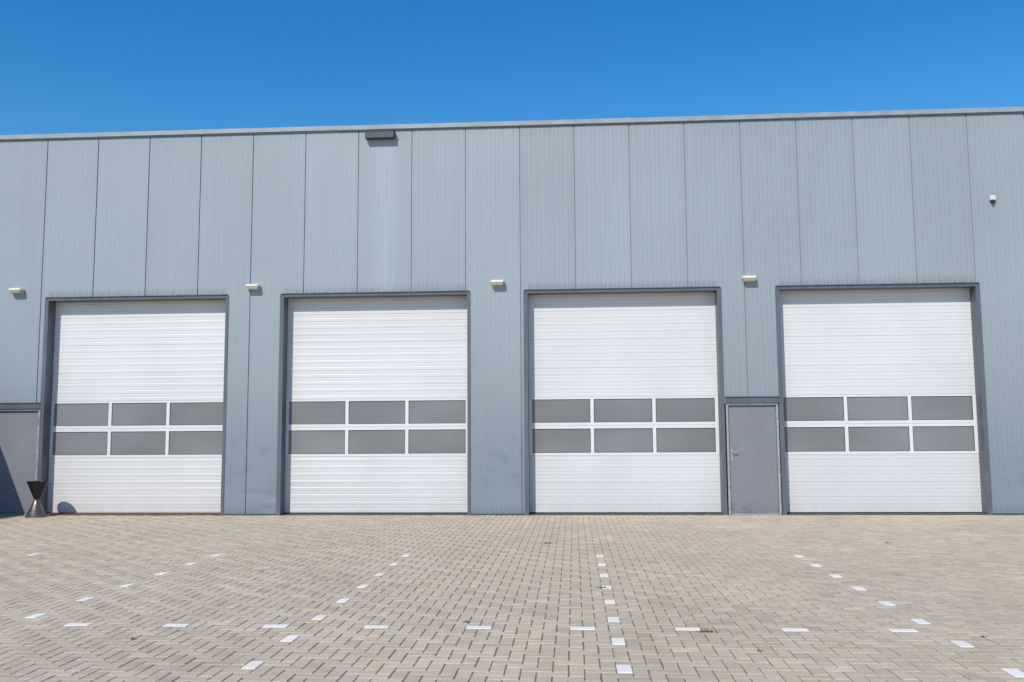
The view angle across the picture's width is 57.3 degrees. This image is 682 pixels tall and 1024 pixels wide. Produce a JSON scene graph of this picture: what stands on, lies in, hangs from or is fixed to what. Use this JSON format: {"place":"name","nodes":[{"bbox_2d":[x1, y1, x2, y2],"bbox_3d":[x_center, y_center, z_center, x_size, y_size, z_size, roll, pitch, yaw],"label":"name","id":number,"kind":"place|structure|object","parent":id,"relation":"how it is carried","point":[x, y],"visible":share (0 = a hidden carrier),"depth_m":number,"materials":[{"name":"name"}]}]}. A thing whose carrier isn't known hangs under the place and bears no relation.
{"place":"outdoors","nodes":[
{"label":"outdoors","id":0,"kind":"place"},
{"bbox_2d":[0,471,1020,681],"bbox_3d":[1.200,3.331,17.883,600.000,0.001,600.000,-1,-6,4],"label":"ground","id":1,"kind":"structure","parent":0,"point":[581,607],"depth_m":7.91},
{"bbox_2d":[25,613,47,617],"bbox_3d":[-4.093,2.377,8.063,0.097,0.032,0.200,-1,-6,4],"label":"white paver","id":2,"kind":"object","parent":1,"relation":"on","point":[37,615],"visible":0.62,"depth_m":8.05,"materials":[{"name":"white concrete"}]},
{"bbox_2d":[64,623,92,625],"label":"white paver","id":3,"kind":"object","parent":1,"relation":"on","point":[78,624],"visible":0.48,"depth_m":7.66,"materials":[{"name":"white concrete"}]},
{"bbox_2d":[76,597,95,600],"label":"white paver","id":4,"kind":"object","parent":1,"relation":"on","point":[86,598],"visible":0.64,"depth_m":8.87,"materials":[{"name":"white concrete"}]},
{"bbox_2d":[118,584,134,586],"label":"white paver","id":5,"kind":"object","parent":1,"relation":"on","point":[126,585],"visible":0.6,"depth_m":9.67,"materials":[{"name":"white concrete"}]},
{"bbox_2d":[154,572,169,574],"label":"white paver","id":6,"kind":"object","parent":1,"relation":"on","point":[161,573],"visible":0.6,"depth_m":10.51,"materials":[{"name":"white concrete"}]},
{"bbox_2d":[163,624,190,626],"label":"white paver","id":7,"kind":"object","parent":1,"relation":"on","point":[179,625],"visible":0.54,"depth_m":7.59,"materials":[{"name":"white concrete"}]},
{"bbox_2d":[241,661,264,669],"bbox_3d":[-1.734,2.181,6.267,0.097,0.032,0.200,-1,-6,4],"label":"white paver","id":8,"kind":"object","parent":1,"relation":"on","point":[254,665],"visible":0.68,"depth_m":6.25,"materials":[{"name":"white concrete"}]},
{"bbox_2d":[262,624,289,627],"bbox_3d":[-1.907,2.314,7.562,0.200,0.032,0.097,-1,-6,5],"label":"white paver","id":9,"kind":"object","parent":1,"relation":"on","point":[276,626],"visible":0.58,"depth_m":7.53,"materials":[{"name":"white concrete"}]},
{"bbox_2d":[280,635,299,641],"bbox_3d":[-1.680,2.264,7.085,0.097,0.032,0.200,-1,-6,4],"label":"white paver","id":10,"kind":"object","parent":1,"relation":"on","point":[290,638],"visible":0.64,"depth_m":7.07,"materials":[{"name":"white concrete"}]},
{"bbox_2d":[311,615,327,619],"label":"white paver","id":11,"kind":"object","parent":1,"relation":"on","point":[319,617],"visible":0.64,"depth_m":7.89,"materials":[{"name":"white concrete"}]},
{"bbox_2d":[336,598,349,602],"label":"white paver","id":12,"kind":"object","parent":1,"relation":"on","point":[343,600],"visible":0.66,"depth_m":8.71,"materials":[{"name":"white concrete"}]},
{"bbox_2d":[356,584,368,587],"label":"white paver","id":13,"kind":"object","parent":1,"relation":"on","point":[363,586],"visible":0.6,"depth_m":9.51,"materials":[{"name":"white concrete"}]},
{"bbox_2d":[363,625,389,628],"bbox_3d":[-1.085,2.304,7.508,0.200,0.032,0.097,-1,-6,4],"label":"white paver","id":14,"kind":"object","parent":1,"relation":"on","point":[377,626],"visible":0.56,"depth_m":7.50,"materials":[{"name":"white concrete"}]},
{"bbox_2d":[466,626,491,628],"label":"white paver","id":15,"kind":"object","parent":1,"relation":"on","point":[478,627],"visible":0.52,"depth_m":7.44,"materials":[{"name":"white concrete"}]},
{"bbox_2d":[570,627,595,629],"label":"white paver","id":16,"kind":"object","parent":1,"relation":"on","point":[582,628],"visible":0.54,"depth_m":7.38,"materials":[{"name":"white concrete"}]},
{"bbox_2d":[602,585,611,588],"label":"white paver","id":17,"kind":"object","parent":1,"relation":"on","point":[608,586],"visible":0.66,"depth_m":9.35,"materials":[{"name":"white concrete"}]},
{"bbox_2d":[604,600,615,603],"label":"white paver","id":18,"kind":"object","parent":1,"relation":"on","point":[609,601],"visible":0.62,"depth_m":8.57,"materials":[{"name":"white concrete"}]},
{"bbox_2d":[607,617,619,621],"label":"white paver","id":19,"kind":"object","parent":1,"relation":"on","point":[613,619],"visible":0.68,"depth_m":7.73,"materials":[{"name":"white concrete"}]},
{"bbox_2d":[611,638,625,644],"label":"white paver","id":20,"kind":"object","parent":1,"relation":"on","point":[618,641],"visible":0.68,"depth_m":6.91,"materials":[{"name":"white concrete"}]},
{"bbox_2d":[616,665,632,673],"bbox_3d":[0.732,2.150,6.107,0.097,0.032,0.200,-1,-6,3],"label":"white paver","id":21,"kind":"object","parent":1,"relation":"on","point":[624,668],"visible":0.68,"depth_m":6.08,"materials":[{"name":"white concrete"}]},
{"bbox_2d":[675,627,700,630],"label":"white paver","id":22,"kind":"object","parent":1,"relation":"on","point":[688,628],"visible":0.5,"depth_m":7.35,"materials":[{"name":"white concrete"}]},
{"bbox_2d":[781,628,808,631],"bbox_3d":[2.204,2.262,7.295,0.200,0.032,0.097,-1,-6,4],"label":"white paver","id":23,"kind":"object","parent":1,"relation":"on","point":[794,629],"visible":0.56,"depth_m":7.29,"materials":[{"name":"white concrete"}]},
{"bbox_2d":[829,574,842,577],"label":"white paver","id":24,"kind":"object","parent":1,"relation":"on","point":[835,575],"visible":0.68,"depth_m":10.01,"materials":[{"name":"white concrete"}]},
{"bbox_2d":[852,587,865,589],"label":"white paver","id":25,"kind":"object","parent":1,"relation":"on","point":[858,588],"visible":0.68,"depth_m":9.20,"materials":[{"name":"white concrete"}]},
{"bbox_2d":[878,601,895,605],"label":"white paver","id":26,"kind":"object","parent":1,"relation":"on","point":[886,603],"visible":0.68,"depth_m":8.38,"materials":[{"name":"white concrete"}]},
{"bbox_2d":[888,629,917,631],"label":"white paver","id":27,"kind":"object","parent":1,"relation":"on","point":[902,630],"visible":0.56,"depth_m":7.23,"materials":[{"name":"white concrete"}]},
{"bbox_2d":[910,619,930,623],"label":"white paver","id":28,"kind":"object","parent":1,"relation":"on","point":[919,621],"visible":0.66,"depth_m":7.57,"materials":[{"name":"white concrete"}]},
{"bbox_2d":[950,641,973,646],"bbox_3d":[3.253,2.201,6.765,0.097,0.032,0.200,-1,-6,4],"label":"white paver","id":29,"kind":"object","parent":1,"relation":"on","point":[961,643],"visible":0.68,"depth_m":6.77,"materials":[{"name":"white concrete"}]},
{"bbox_2d":[1001,668,1023,676],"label":"white paver","id":30,"kind":"object","parent":1,"relation":"on","point":[1015,673],"visible":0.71,"depth_m":5.94,"materials":[{"name":"white concrete"}]},
{"bbox_2d":[0,515,1023,681],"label":"paving","id":31,"kind":"structure","parent":0,"point":[65,569],"depth_m":8.84,"materials":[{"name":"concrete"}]},
{"bbox_2d":[25,481,48,517],"bbox_3d":[-9.243,3.076,18.226,0.394,0.690,0.394,-1,-6,4],"label":"hourglass stand","id":32,"kind":"object","parent":31,"relation":"on","point":[36,508],"visible":1,"depth_m":18.13,"materials":[{"name":"metal"}]},
{"bbox_2d":[0,107,1023,515],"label":"warehouse","id":33,"kind":"structure","parent":31,"relation":"on","point":[624,339],"depth_m":18.44,"materials":[{"name":"paint"}]},
{"bbox_2d":[8,288,24,293],"bbox_3d":[-10.047,-1.016,18.984,0.270,0.115,0.157,-1,-6,4],"label":"wall lamp","id":34,"kind":"object","parent":33,"relation":"attached to","point":[16,290],"visible":1,"depth_m":18.93,"materials":[{"name":"beige plastic"}]},
{"bbox_2d":[0,409,39,514],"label":"personnel door","id":35,"kind":"structure","parent":33,"relation":"in","point":[19,428],"depth_m":18.77,"materials":[{"name":"grey paint"}]},
{"bbox_2d":[47,300,225,512],"bbox_3d":[-7.528,1.225,18.956,3.770,4.500,0.056,-1,-6,4],"label":"overhead door","id":36,"kind":"structure","parent":33,"relation":"in","point":[138,386],"depth_m":18.93,"materials":[{"name":"metal"}]},
{"bbox_2d":[246,284,260,289],"bbox_3d":[-5.168,-1.077,18.668,0.270,0.115,0.157,-1,-6,4],"label":"wall lamp","id":37,"kind":"object","parent":33,"relation":"attached to","point":[253,286],"visible":1,"depth_m":18.61,"materials":[{"name":"beige plastic"}]},
{"bbox_2d":[284,296,466,513],"bbox_3d":[-2.681,1.164,18.642,3.770,4.500,0.056,-1,-6,4],"label":"overhead door","id":38,"kind":"structure","parent":33,"relation":"in","point":[376,395],"depth_m":18.61,"materials":[{"name":"metal"}]},
{"bbox_2d":[490,280,503,285],"bbox_3d":[-0.289,-1.139,18.352,0.270,0.115,0.157,-1,-6,4],"label":"wall lamp","id":39,"kind":"object","parent":33,"relation":"attached to","point":[497,282],"visible":1,"depth_m":18.30,"materials":[{"name":"beige plastic"}]},
{"bbox_2d":[528,292,720,513],"bbox_3d":[2.165,1.103,18.328,3.770,4.500,0.056,-1,-6,4],"label":"overhead door","id":40,"kind":"structure","parent":33,"relation":"in","point":[623,388],"depth_m":18.30,"materials":[{"name":"metal"}]},
{"bbox_2d":[742,275,756,281],"bbox_3d":[4.571,-1.200,18.037,0.270,0.115,0.157,-1,-6,4],"label":"wall lamp","id":41,"kind":"object","parent":33,"relation":"attached to","point":[749,278],"visible":1,"depth_m":17.98,"materials":[{"name":"beige plastic"}]},
{"bbox_2d":[725,403,781,514],"bbox_3d":[4.589,2.235,17.819,0.985,2.115,0.102,-1,-6,4],"label":"personnel door","id":42,"kind":"structure","parent":33,"relation":"in","point":[752,429],"depth_m":17.82,"materials":[{"name":"grey paint"}]},
{"bbox_2d":[779,288,981,512],"bbox_3d":[7.012,1.042,18.014,3.770,4.500,0.056,-1,-6,4],"label":"overhead door","id":43,"kind":"structure","parent":33,"relation":"in","point":[879,398],"depth_m":17.98,"materials":[{"name":"metal"}]},
{"bbox_2d":[989,195,995,203],"bbox_3d":[9.194,-2.704,17.923,0.104,0.160,0.078,-1,-6,4],"label":"security sensor","id":44,"kind":"object","parent":33,"relation":"attached to","point":[992,198],"visible":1,"depth_m":17.89,"materials":[{"name":"white plastic"}]},
{"bbox_2d":[696,628,712,631],"bbox_3d":[1.494,2.238,7.241,0.184,0.030,0.114,-1,-6,4],"label":"weed tuft","id":45,"kind":"object","parent":31,"relation":"on","point":[704,630],"visible":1,"depth_m":7.25,"materials":[{"name":"green plant"}]},
{"bbox_2d":[0,0,1023,134],"label":"sky","id":46,"kind":"structure","parent":0,"point":[67,66],"materials":[{"name":"blue"}]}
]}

